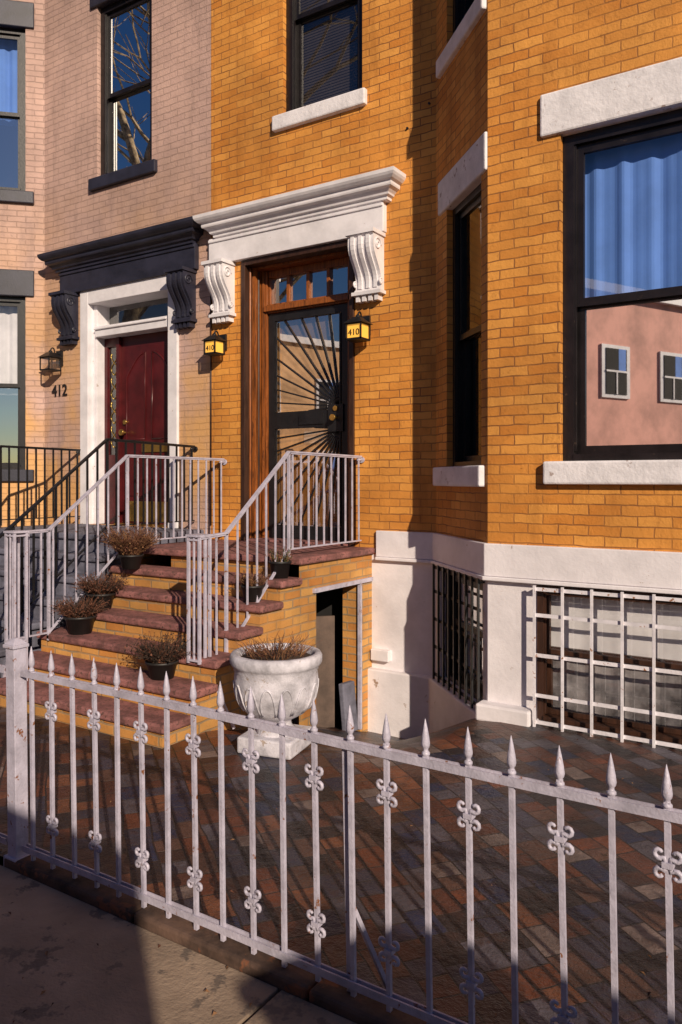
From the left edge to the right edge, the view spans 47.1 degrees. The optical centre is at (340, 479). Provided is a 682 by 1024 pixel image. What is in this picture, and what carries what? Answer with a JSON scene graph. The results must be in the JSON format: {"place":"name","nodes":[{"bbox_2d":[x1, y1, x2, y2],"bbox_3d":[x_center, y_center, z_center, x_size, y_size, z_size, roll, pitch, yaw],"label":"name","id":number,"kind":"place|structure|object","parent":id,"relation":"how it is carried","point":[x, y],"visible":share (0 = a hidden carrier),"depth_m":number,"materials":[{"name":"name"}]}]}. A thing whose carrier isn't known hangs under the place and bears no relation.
{"place":"outdoors","nodes":[
{"label":"outdoors","id":0,"kind":"place"},
{"bbox_2d":[110,347,115,454],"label":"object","id":1,"kind":"structure","parent":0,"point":[112,401],"depth_m":15.82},
{"bbox_2d":[0,865,356,1023],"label":"sidewalk","id":2,"kind":"structure","parent":0,"point":[124,972],"depth_m":2.52,"materials":[{"name":"concrete"}]},
{"bbox_2d":[0,706,681,1023],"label":"tiled forecourt","id":3,"kind":"structure","parent":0,"point":[641,920],"depth_m":3.50,"materials":[{"name":"stone"}]},
{"bbox_2d":[0,523,203,677],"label":"front stoop","id":4,"kind":"object","parent":3,"relation":"on","point":[34,642],"visible":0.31,"depth_m":7.10,"materials":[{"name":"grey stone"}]},
{"bbox_2d":[0,445,80,525],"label":"black stair railing","id":5,"kind":"object","parent":4,"relation":"on","point":[27,448],"visible":0.91,"depth_m":8.53,"materials":[{"name":"metal"}]},
{"bbox_2d":[0,438,197,634],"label":"black stair railing","id":6,"kind":"object","parent":4,"relation":"on","point":[194,448],"visible":0.86,"depth_m":7.06,"materials":[{"name":"metal"}]},
{"bbox_2d":[0,0,210,533],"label":"brick walls","id":7,"kind":"structure","parent":3,"relation":"on","point":[63,105],"depth_m":9.11,"materials":[{"name":"brick"}]},
{"bbox_2d":[0,28,24,190],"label":"double hung window","id":8,"kind":"structure","parent":7,"relation":"in","point":[12,150],"depth_m":9.50,"materials":[{"name":"black glass"}]},
{"bbox_2d":[0,39,16,112],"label":"double hung window curtain","id":9,"kind":"object","parent":8,"relation":"in","point":[8,75],"visible":0.35,"depth_m":9.60,"materials":[{"name":"blue fabric"}]},
{"bbox_2d":[0,297,24,469],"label":"double hung window","id":10,"kind":"structure","parent":7,"relation":"in","point":[12,414],"depth_m":9.49,"materials":[{"name":"black glass"}]},
{"bbox_2d":[0,306,16,383],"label":"double hung window curtain","id":11,"kind":"object","parent":10,"relation":"attached to","point":[8,345],"visible":0.33,"depth_m":9.60,"materials":[{"name":"white fabric"}]},
{"bbox_2d":[38,347,62,371],"bbox_3d":[-3.401,-1.420,9.207,0.208,0.284,0.243,0,0,33],"label":"wall lantern","id":12,"kind":"object","parent":7,"relation":"attached to","point":[49,355],"depth_m":9.18,"materials":[{"name":"black metal"}]},
{"bbox_2d":[51,384,66,395],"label":"house numerals","id":13,"kind":"object","parent":7,"relation":"attached to","point":[54,391],"visible":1,"depth_m":9.29,"materials":[{"name":"black metal"}]},
{"bbox_2d":[48,290,79,345],"bbox_3d":[-3.219,-1.877,9.119,0.288,0.594,0.235,0,0,33],"label":"scroll corbel","id":14,"kind":"object","parent":7,"relation":"attached to","point":[64,304],"visible":1,"depth_m":9.09,"materials":[{"name":"grey paint"}]},
{"bbox_2d":[0,0,157,481],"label":"stone sills and lintels","id":15,"kind":"structure","parent":7,"relation":"attached to","point":[17,15],"depth_m":9.36,"materials":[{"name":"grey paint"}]},
{"bbox_2d":[37,216,204,273],"bbox_3d":[-2.465,-2.547,8.618,2.480,0.225,0.235,0,0,33],"label":"door cornice","id":16,"kind":"structure","parent":7,"relation":"attached to","point":[169,235],"depth_m":8.48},
{"bbox_2d":[101,0,151,174],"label":"double hung window","id":17,"kind":"structure","parent":7,"relation":"in","point":[126,83],"depth_m":8.86,"materials":[{"name":"black glass"}]},
{"bbox_2d":[59,243,198,292],"bbox_3d":[-2.389,-2.308,8.671,2.160,0.265,0.105,0,0,33],"label":"door lintel","id":18,"kind":"structure","parent":7,"relation":"attached to","point":[136,268],"depth_m":8.58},
{"bbox_2d":[80,275,178,527],"bbox_3d":[-2.300,-0.839,8.768,1.551,2.710,0.276,0,0,33],"label":"white door frame","id":19,"kind":"object","parent":7,"relation":"attached to","point":[144,306],"visible":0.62,"depth_m":9.00,"materials":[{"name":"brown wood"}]},
{"bbox_2d":[104,331,167,526],"bbox_3d":[-2.261,-0.565,8.829,1.153,2.150,0.240,0,0,33],"label":"maroon front door","id":20,"kind":"structure","parent":19,"relation":"attached to","point":[140,374],"depth_m":8.86,"materials":[{"name":"red wood"}]},
{"bbox_2d":[118,420,166,521],"bbox_3d":[-2.188,-0.109,8.734,0.770,1.158,0.080,0,0,33],"label":"door hardware","id":21,"kind":"object","parent":20,"relation":"attached to","point":[121,432],"depth_m":8.75,"materials":[{"name":"gold metal"}]},
{"bbox_2d":[163,266,196,329],"bbox_3d":[-1.658,-1.877,8.107,0.278,0.594,0.235,0,0,33],"label":"scroll corbel","id":22,"kind":"object","parent":7,"relation":"attached to","point":[181,283],"visible":1,"depth_m":8.07,"materials":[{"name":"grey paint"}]},
{"bbox_2d":[0,539,374,747],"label":"front stoop","id":23,"kind":"object","parent":3,"relation":"on","point":[322,593],"visible":0.6,"depth_m":6.09,"materials":[{"name":"brick"}]},
{"bbox_2d":[49,592,108,634],"bbox_3d":[-2.054,1.048,6.191,0.464,0.313,0.489,0,0,33],"label":"potted plant","id":24,"kind":"object","parent":23,"relation":"on","point":[79,618],"visible":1,"depth_m":6.09,"materials":[{"name":"brown plant"}]},
{"bbox_2d":[72,568,129,609],"bbox_3d":[-1.939,0.891,6.404,0.490,0.319,0.508,0,0,33],"label":"potted plant","id":25,"kind":"object","parent":23,"relation":"on","point":[98,587],"visible":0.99,"depth_m":6.32,"materials":[{"name":"brown plant"}]},
{"bbox_2d":[2,454,226,680],"bbox_3d":[-1.886,0.720,6.903,0.343,1.885,2.465,0,0,33],"label":"stair railing","id":26,"kind":"object","parent":23,"relation":"on","point":[14,536],"visible":0.88,"depth_m":6.29,"materials":[{"name":"white metal"}]},
{"bbox_2d":[97,522,164,568],"bbox_3d":[-1.776,0.553,6.646,0.575,0.393,0.542,0,0,33],"label":"potted plant","id":27,"kind":"object","parent":23,"relation":"on","point":[130,551],"visible":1,"depth_m":6.55,"materials":[{"name":"brown plant"}]},
{"bbox_2d":[124,626,197,679],"bbox_3d":[-1.215,1.192,5.356,0.545,0.327,0.537,0,0,33],"label":"potted plant","id":28,"kind":"object","parent":23,"relation":"on","point":[160,658],"visible":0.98,"depth_m":5.29,"materials":[{"name":"brown plant"}]},
{"bbox_2d":[231,567,271,601],"bbox_3d":[-0.660,0.780,5.825,0.289,0.240,0.292,0,0,10],"label":"potted plant","id":29,"kind":"object","parent":23,"relation":"on","point":[255,591],"visible":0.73,"depth_m":5.77,"materials":[{"name":"black plastic"}]},
{"bbox_2d":[185,451,364,728],"bbox_3d":[-0.337,0.718,6.107,0.343,1.889,2.115,0,0,33],"label":"stair railing","id":30,"kind":"object","parent":23,"relation":"on","point":[235,521],"visible":0.89,"depth_m":5.68,"materials":[{"name":"white metal"}]},
{"bbox_2d":[267,547,291,578],"bbox_3d":[-0.470,0.627,6.005,0.200,0.245,0.195,0,0,13],"label":"potted plant","id":31,"kind":"object","parent":23,"relation":"on","point":[280,568],"visible":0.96,"depth_m":5.96,"materials":[{"name":"black plastic"}]},
{"bbox_2d":[242,538,348,545],"bbox_3d":[-0.316,0.621,7.604,1.316,0.078,0.420,0,0,33],"label":"door threshold","id":32,"kind":"object","parent":23,"relation":"on","point":[304,541],"depth_m":7.53,"materials":[{"name":"brown stone"}]},
{"bbox_2d":[230,631,321,759],"bbox_3d":[-0.402,1.303,4.860,0.572,0.714,0.572,0,0,33],"label":"stone planter","id":33,"kind":"object","parent":3,"relation":"on","point":[269,673],"visible":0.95,"depth_m":4.68,"materials":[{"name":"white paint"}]},
{"bbox_2d":[0,729,671,1022],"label":"fallen leaves","id":34,"kind":"object","parent":3,"relation":"on","point":[206,990],"visible":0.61,"depth_m":2.76,"materials":[{"name":"plant"}]},
{"bbox_2d":[20,646,681,1023],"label":"iron picket fence","id":35,"kind":"object","parent":3,"relation":"on","point":[560,790],"visible":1,"depth_m":2.41,"materials":[{"name":"white metal"}]},
{"bbox_2d":[368,667,475,738],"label":"foundation plinth","id":36,"kind":"structure","parent":3,"relation":"on","point":[407,703],"depth_m":6.68,"materials":[{"name":"white paint"}]},
{"bbox_2d":[211,0,681,553],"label":"brick walls","id":37,"kind":"structure","parent":3,"relation":"on","point":[511,64],"depth_m":6.40,"materials":[{"name":"orange brick"}]},
{"bbox_2d":[201,331,226,356],"bbox_3d":[-1.249,-1.369,7.819,0.186,0.249,0.232,0,0,33],"label":"wall lantern","id":38,"kind":"object","parent":37,"relation":"attached to","point":[216,345],"depth_m":7.77,"materials":[{"name":"yellow glass"}]},
{"bbox_2d":[201,258,235,324],"bbox_3d":[-1.217,-1.877,7.822,0.278,0.594,0.235,0,0,33],"label":"scroll corbel","id":39,"kind":"object","parent":37,"relation":"attached to","point":[219,275],"visible":1,"depth_m":7.79,"materials":[{"name":"white stone"}]},
{"bbox_2d":[208,201,386,261],"bbox_3d":[-0.468,-2.308,7.425,2.040,0.265,0.105,0,0,33],"label":"door lintel","id":40,"kind":"structure","parent":37,"relation":"attached to","point":[329,228],"depth_m":7.34,"materials":[{"name":"white stone"}]},
{"bbox_2d":[241,240,354,545],"bbox_3d":[-0.338,-0.786,7.571,1.324,2.773,0.380,0,0,33],"label":"door frame","id":41,"kind":"object","parent":37,"relation":"attached to","point":[311,277],"visible":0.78,"depth_m":7.76,"materials":[{"name":"brown wood"}]},
{"bbox_2d":[269,303,347,540],"bbox_3d":[-0.325,-0.542,7.637,0.950,2.245,0.055,0,0,33],"label":"iron storm door","id":42,"kind":"structure","parent":41,"relation":"attached to","point":[308,369],"depth_m":7.63,"materials":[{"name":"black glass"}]},
{"bbox_2d":[329,406,337,420],"bbox_3d":[-0.066,-0.632,7.401,0.060,0.145,0.070,0,0,33],"label":"door knob","id":43,"kind":"object","parent":42,"relation":"attached to","point":[332,417],"depth_m":7.38,"materials":[{"name":"gold metal"}]},
{"bbox_2d":[193,166,405,237],"bbox_3d":[-0.459,-2.547,7.319,2.300,0.225,0.235,0,0,33],"label":"door cornice","id":44,"kind":"structure","parent":37,"relation":"attached to","point":[376,186],"depth_m":7.18,"materials":[{"name":"white stone"}]},
{"bbox_2d":[286,0,361,111],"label":"double hung window","id":45,"kind":"structure","parent":37,"relation":"attached to","point":[295,19],"depth_m":7.52,"materials":[{"name":"black glass"}]},
{"bbox_2d":[300,0,356,106],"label":"double hung window blind","id":46,"kind":"object","parent":45,"relation":"in","point":[329,55],"visible":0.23,"depth_m":7.45,"materials":[{"name":"grey plastic"}]},
{"bbox_2d":[343,311,372,342],"bbox_3d":[0.159,-1.357,6.903,0.198,0.268,0.238,0,0,33],"label":"wall lantern","id":47,"kind":"object","parent":37,"relation":"attached to","point":[357,328],"depth_m":6.85,"materials":[{"name":"yellow glass"}]},
{"bbox_2d":[345,227,385,303],"bbox_3d":[0.218,-1.877,6.892,0.298,0.594,0.235,0,0,33],"label":"scroll corbel","id":48,"kind":"object","parent":37,"relation":"attached to","point":[366,250],"visible":1,"depth_m":6.86,"materials":[{"name":"white stone"}]},
{"bbox_2d":[453,0,469,33],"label":"double hung window","id":49,"kind":"structure","parent":37,"relation":"in","point":[461,8],"depth_m":6.32,"materials":[{"name":"black glass"}]},
{"bbox_2d":[453,183,480,465],"bbox_3d":[1.039,-1.150,6.030,0.728,2.098,0.130,0,0,78],"label":"double hung window","id":50,"kind":"structure","parent":37,"relation":"in","point":[463,210],"depth_m":6.31,"materials":[{"name":"black wood"}]},
{"bbox_2d":[469,206,480,455],"bbox_3d":[1.543,-1.150,6.137,1.330,2.700,0.899,0,0,78],"label":"double hung window interior","id":51,"kind":"object","parent":37,"relation":"attached to","point":[475,311],"visible":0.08,"depth_m":6.44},
{"bbox_2d":[272,0,681,486],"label":"stone sills and lintels","id":52,"kind":"structure","parent":37,"relation":"attached to","point":[650,90],"depth_m":5.17,"materials":[{"name":"white stone"}]},
{"bbox_2d":[563,108,681,460],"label":"double hung window","id":53,"kind":"structure","parent":37,"relation":"attached to","point":[622,376],"depth_m":5.18,"materials":[{"name":"black glass"}]},
{"bbox_3d":[2.448,-1.223,5.361,2.122,2.805,0.899,0,0,33],"label":"double-hung window interior","id":54,"kind":"object","parent":37,"relation":"attached to","visible":0},
{"bbox_2d":[585,133,681,297],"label":"double hung window curtain","id":55,"kind":"object","parent":54,"relation":"hanging from","point":[633,217],"visible":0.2,"depth_m":5.19,"materials":[{"name":"blue fabric"}]},
{"bbox_2d":[476,700,532,726],"bbox_3d":[1.134,1.620,5.420,0.390,0.120,0.130,0,0,33],"label":"pilaster foot","id":56,"kind":"object","parent":3,"relation":"on","point":[487,710],"visible":0.79,"depth_m":5.37},
{"bbox_2d":[372,554,681,744],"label":"white basement walls","id":57,"kind":"structure","parent":3,"relation":"on","point":[402,611],"depth_m":6.54,"materials":[{"name":"paint"}]},
{"bbox_2d":[371,648,391,661],"bbox_3d":[0.356,1.540,6.895,0.180,0.100,0.080,0,0,33],"label":"meter box","id":58,"kind":"object","parent":57,"relation":"attached to","point":[381,655],"visible":1,"depth_m":6.86,"materials":[{"name":"white paint"}]},
{"bbox_2d":[432,564,484,707],"bbox_3d":[0.905,1.180,6.067,0.076,0.960,1.000,0,0,-12],"label":"black window grille","id":59,"kind":"object","parent":57,"relation":"attached to","point":[465,577],"depth_m":6.05,"materials":[{"name":"metal"}]},
{"bbox_2d":[446,568,482,700],"bbox_3d":[1.024,1.180,6.098,0.130,0.918,0.928,0,0,-12],"label":"basement window","id":60,"kind":"structure","parent":57,"relation":"attached to","point":[468,633],"depth_m":6.25,"materials":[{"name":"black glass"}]},
{"bbox_2d":[375,557,681,594],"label":"band lip","id":61,"kind":"object","parent":57,"relation":"attached to","point":[579,584],"visible":0.7,"depth_m":5.27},
{"bbox_2d":[376,530,681,589],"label":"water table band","id":62,"kind":"object","parent":57,"relation":"on","point":[650,569],"visible":0.95,"depth_m":5.29,"materials":[{"name":"white paint"}]},
{"bbox_2d":[537,584,681,743],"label":"basement window","id":63,"kind":"structure","parent":57,"relation":"attached to","point":[547,711],"depth_m":5.19,"materials":[{"name":"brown wood"}]},
{"bbox_2d":[533,585,681,748],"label":"white window grille","id":64,"kind":"object","parent":63,"relation":"attached to","point":[654,713],"depth_m":5.03,"materials":[{"name":"metal"}]},
{"bbox_2d":[551,595,681,660],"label":"basement window curtain","id":65,"kind":"object","parent":63,"relation":"attached to","point":[637,640],"visible":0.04,"depth_m":5.14,"materials":[{"name":"white fabric"}]},
{"bbox_2d":[553,654,681,728],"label":"basement window curtain","id":66,"kind":"object","parent":63,"relation":"attached to","point":[637,687],"visible":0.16,"depth_m":5.14,"materials":[{"name":"grey fabric"}]},
{"bbox_3d":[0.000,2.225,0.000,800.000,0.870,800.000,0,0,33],"label":"ground","id":67,"kind":"structure","parent":0,"visible":0},
{"bbox_2d":[4,855,426,1023],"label":"fence kerb","id":68,"kind":"structure","parent":67,"relation":"on","point":[326,994],"depth_m":2.63,"materials":[{"name":"concrete"}]},
{"bbox_2d":[3,637,29,865],"bbox_3d":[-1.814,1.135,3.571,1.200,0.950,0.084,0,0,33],"label":"fence post","id":69,"kind":"object","parent":68,"relation":"on","point":[17,756],"visible":0.83,"depth_m":3.25,"materials":[{"name":"white metal"}]},
{"bbox_2d":[0,664,7,844],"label":"iron gate","id":70,"kind":"structure","parent":69,"relation":"attached to","point":[3,838],"depth_m":3.31,"materials":[{"name":"white metal"}]}
]}

